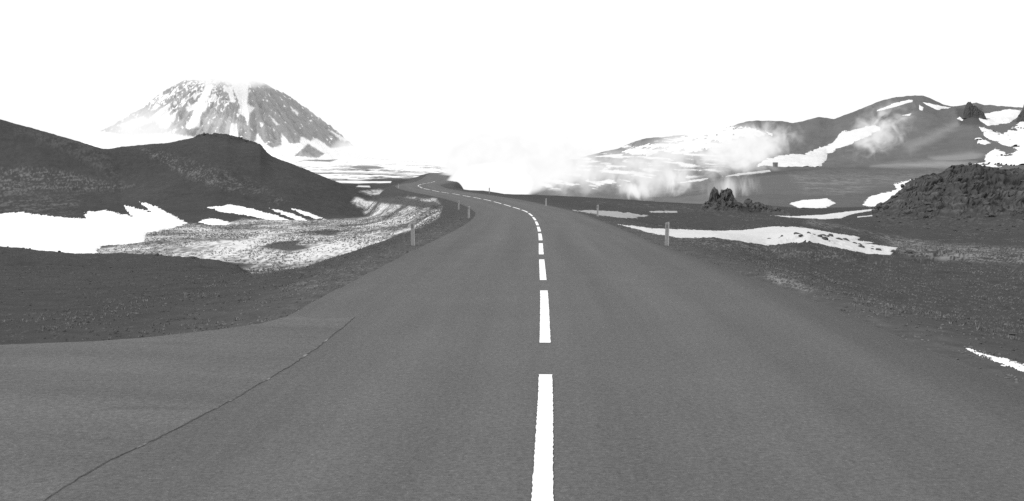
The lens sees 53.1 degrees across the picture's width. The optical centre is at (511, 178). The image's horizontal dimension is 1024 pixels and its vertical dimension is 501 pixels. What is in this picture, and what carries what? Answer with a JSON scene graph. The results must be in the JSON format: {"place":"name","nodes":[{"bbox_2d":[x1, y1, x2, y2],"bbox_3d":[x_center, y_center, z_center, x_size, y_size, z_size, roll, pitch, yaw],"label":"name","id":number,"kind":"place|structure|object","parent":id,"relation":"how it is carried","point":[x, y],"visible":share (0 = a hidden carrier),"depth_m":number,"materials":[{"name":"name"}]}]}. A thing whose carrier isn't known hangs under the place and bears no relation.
{"place":"outdoors","nodes":[
{"label":"outdoors","id":0,"kind":"place"},
{"bbox_2d":[0,315,353,500],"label":"road","id":1,"kind":"structure","parent":0,"point":[70,412],"depth_m":9.79,"materials":[{"name":"grey asphalt"}]},
{"bbox_2d":[0,119,371,217],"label":"hill","id":2,"kind":"structure","parent":0,"point":[45,173],"depth_m":177.68,"materials":[{"name":"grey soil"}]},
{"bbox_2d":[207,204,288,220],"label":"snow patch","id":3,"kind":"object","parent":2,"relation":"on","point":[238,210],"visible":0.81,"depth_m":144.16,"materials":[{"name":"white snow"}]},
{"bbox_2d":[272,208,325,220],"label":"snow patch","id":4,"kind":"object","parent":2,"relation":"on","point":[294,216],"visible":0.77,"depth_m":143.83,"materials":[{"name":"white snow"}]},
{"bbox_2d":[82,79,375,159],"bbox_3d":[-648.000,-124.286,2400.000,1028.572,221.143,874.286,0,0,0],"label":"mountain","id":5,"kind":"structure","parent":0,"point":[276,123],"depth_m":2243.90,"materials":[{"name":"white snow"}]},
{"bbox_2d":[283,158,574,189],"bbox_3d":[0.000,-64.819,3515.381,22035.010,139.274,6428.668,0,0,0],"label":"snow field","id":6,"kind":"structure","parent":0,"point":[369,169],"depth_m":980.21,"materials":[{"name":"white snow"}]},
{"bbox_2d":[0,159,1023,390],"bbox_3d":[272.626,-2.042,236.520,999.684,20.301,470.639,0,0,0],"label":"ground","id":7,"kind":"structure","parent":0,"point":[846,189],"depth_m":40.14,"materials":[{"name":"grey plant"}]},
{"bbox_2d":[0,201,187,253],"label":"snow patch","id":8,"kind":"object","parent":7,"relation":"on","point":[93,232],"visible":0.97,"depth_m":111.04,"materials":[{"name":"white snow"}]},
{"bbox_2d":[198,218,231,224],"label":"snow patch","id":9,"kind":"object","parent":7,"relation":"on","point":[211,221],"visible":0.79,"depth_m":129.71,"materials":[{"name":"white snow"}]},
{"bbox_2d":[99,196,441,273],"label":"dead grass","id":10,"kind":"structure","parent":7,"relation":"on","point":[357,220],"depth_m":94.86,"materials":[{"name":"grey plant"}]},
{"bbox_2d":[0,223,1023,366],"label":"rubble","id":11,"kind":"object","parent":7,"relation":"on","point":[244,274],"visible":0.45,"depth_m":26.03,"materials":[{"name":"grey gravel"}]},
{"bbox_2d":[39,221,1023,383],"bbox_3d":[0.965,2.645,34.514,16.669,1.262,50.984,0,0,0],"label":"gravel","id":12,"kind":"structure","parent":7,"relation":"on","point":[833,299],"depth_m":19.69,"materials":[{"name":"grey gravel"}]},
{"bbox_2d":[411,222,414,245],"bbox_3d":[-3.293,1.978,33.991,0.128,1.100,0.048,-1,1,-6],"label":"marker post","id":13,"kind":"object","parent":12,"relation":"on","point":[412,234],"visible":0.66,"depth_m":33.98,"materials":[{"name":"plastic"}]},
{"bbox_2d":[665,222,668,245],"bbox_3d":[5.145,1.979,33.994,0.128,1.100,0.049,1,0,-6],"label":"marker post","id":14,"kind":"object","parent":12,"relation":"on","point":[666,233],"visible":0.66,"depth_m":33.98,"materials":[{"name":"plastic"}]},
{"bbox_2d":[574,210,646,217],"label":"snow patch","id":15,"kind":"object","parent":7,"relation":"on","point":[617,214],"visible":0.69,"depth_m":78.48,"materials":[{"name":"white snow"}]},
{"bbox_2d":[650,211,676,212],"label":"snow patch","id":16,"kind":"object","parent":7,"relation":"on","point":[663,211],"visible":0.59,"depth_m":86.27,"materials":[{"name":"white snow"}]},
{"bbox_2d":[699,187,749,212],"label":"rock outcrop","id":17,"kind":"object","parent":7,"relation":"on","point":[724,200],"visible":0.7,"depth_m":87.16,"materials":[{"name":"grey stone"}]},
{"bbox_2d":[680,170,770,182],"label":"snow patch","id":18,"kind":"object","parent":7,"relation":"on","point":[737,174],"visible":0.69,"depth_m":440.01,"materials":[{"name":"white snow"}]},
{"bbox_2d":[618,224,896,254],"bbox_3d":[12.357,3.275,54.354,15.376,1.894,32.845,0,0,21],"label":"snow patch","id":19,"kind":"object","parent":7,"relation":"on","point":[762,235],"visible":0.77,"depth_m":47.25,"materials":[{"name":"white snow"}]},
{"bbox_2d":[743,198,789,214],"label":"rock outcrop","id":20,"kind":"object","parent":7,"relation":"on","point":[757,207],"visible":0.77,"depth_m":89.16,"materials":[{"name":"grey stone"}]},
{"bbox_2d":[791,198,834,207],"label":"snow patch","id":21,"kind":"object","parent":7,"relation":"on","point":[819,203],"visible":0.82,"depth_m":169.91,"materials":[{"name":"white snow"}]},
{"bbox_2d":[777,209,871,218],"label":"snow patch","id":22,"kind":"object","parent":7,"relation":"on","point":[835,215],"visible":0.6,"depth_m":89.30,"materials":[{"name":"white snow"}]},
{"bbox_2d":[863,179,910,206],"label":"snow patch","id":23,"kind":"object","parent":7,"relation":"on","point":[873,200],"visible":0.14,"depth_m":191.83,"materials":[{"name":"white snow"}]},
{"bbox_2d":[904,209,911,213],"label":"boulder","id":24,"kind":"object","parent":7,"relation":"on","point":[907,211],"visible":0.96,"depth_m":87.20,"materials":[{"name":"grey stone"}]},
{"bbox_2d":[918,212,925,217],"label":"boulder","id":25,"kind":"object","parent":7,"relation":"on","point":[921,214],"visible":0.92,"depth_m":86.02,"materials":[{"name":"grey stone"}]},
{"bbox_2d":[933,185,941,189],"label":"boulder","id":26,"kind":"object","parent":7,"relation":"on","point":[938,187],"visible":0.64,"depth_m":96.08,"materials":[{"name":"grey stone"}]},
{"bbox_2d":[966,348,1023,371],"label":"snow patch","id":27,"kind":"object","parent":7,"relation":"on","point":[1005,361],"visible":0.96,"depth_m":11.60,"materials":[{"name":"white snow"}]},
{"bbox_2d":[1009,190,1017,195],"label":"boulder","id":28,"kind":"object","parent":7,"relation":"on","point":[1011,193],"visible":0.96,"depth_m":93.90,"materials":[{"name":"grey stone"}]},
{"bbox_2d":[0,0,1023,157],"label":"sky","id":29,"kind":"structure","parent":0,"point":[395,78],"materials":[{"name":"white"}]},
{"bbox_2d":[45,173,1023,500],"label":"road","id":30,"kind":"structure","parent":0,"point":[679,375],"depth_m":9.32,"materials":[{"name":"grey asphalt"}]},
{"bbox_2d":[43,319,351,500],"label":"road joint","id":31,"kind":"object","parent":30,"relation":"on","point":[185,423],"visible":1,"depth_m":8.24,"materials":[{"name":"grey asphalt"}]},
{"bbox_2d":[418,181,553,500],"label":"road marking","id":32,"kind":"object","parent":30,"relation":"on","point":[542,483],"visible":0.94,"depth_m":8.35,"materials":[{"name":"paint"}]},
{"bbox_2d":[468,95,1023,191],"bbox_3d":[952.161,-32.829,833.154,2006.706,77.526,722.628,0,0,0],"label":"hill","id":33,"kind":"structure","parent":0,"point":[927,134],"depth_m":646.73,"materials":[{"name":"white snow"}]},
{"bbox_2d":[622,126,772,156],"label":"snow patch","id":34,"kind":"object","parent":33,"relation":"on","point":[724,137],"visible":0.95,"depth_m":735.16,"materials":[{"name":"white snow"}]},
{"bbox_2d":[757,125,879,166],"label":"snow patch","id":35,"kind":"object","parent":33,"relation":"on","point":[816,157],"visible":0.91,"depth_m":645.45,"materials":[{"name":"white snow"}]},
{"bbox_2d":[877,100,912,110],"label":"snow patch","id":36,"kind":"object","parent":33,"relation":"on","point":[896,104],"visible":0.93,"depth_m":786.46,"materials":[{"name":"white snow"}]},
{"bbox_2d":[919,102,950,109],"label":"snow patch","id":37,"kind":"object","parent":33,"relation":"on","point":[937,107],"visible":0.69,"depth_m":776.00,"materials":[{"name":"white snow"}]},
{"bbox_2d":[962,102,988,118],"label":"rock crag","id":38,"kind":"structure","parent":33,"relation":"on","point":[971,110],"depth_m":687.39,"materials":[{"name":"grey stone"}]},
{"bbox_2d":[975,122,1023,166],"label":"snow patch","id":39,"kind":"object","parent":33,"relation":"on","point":[994,156],"visible":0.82,"depth_m":531.97,"materials":[{"name":"white snow"}]},
{"bbox_2d":[979,109,1020,125],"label":"snow patch","id":40,"kind":"object","parent":33,"relation":"on","point":[1003,117],"visible":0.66,"depth_m":710.52,"materials":[{"name":"white snow"}]},
{"bbox_2d":[1016,106,1023,121],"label":"rock crag","id":41,"kind":"structure","parent":33,"relation":"on","point":[1020,117],"depth_m":688.06,"materials":[{"name":"grey stone"}]},
{"bbox_2d":[658,215,1023,339],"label":"dead grass","id":42,"kind":"structure","parent":0,"point":[895,306],"depth_m":33.73,"materials":[{"name":"grey plant"}]}
]}

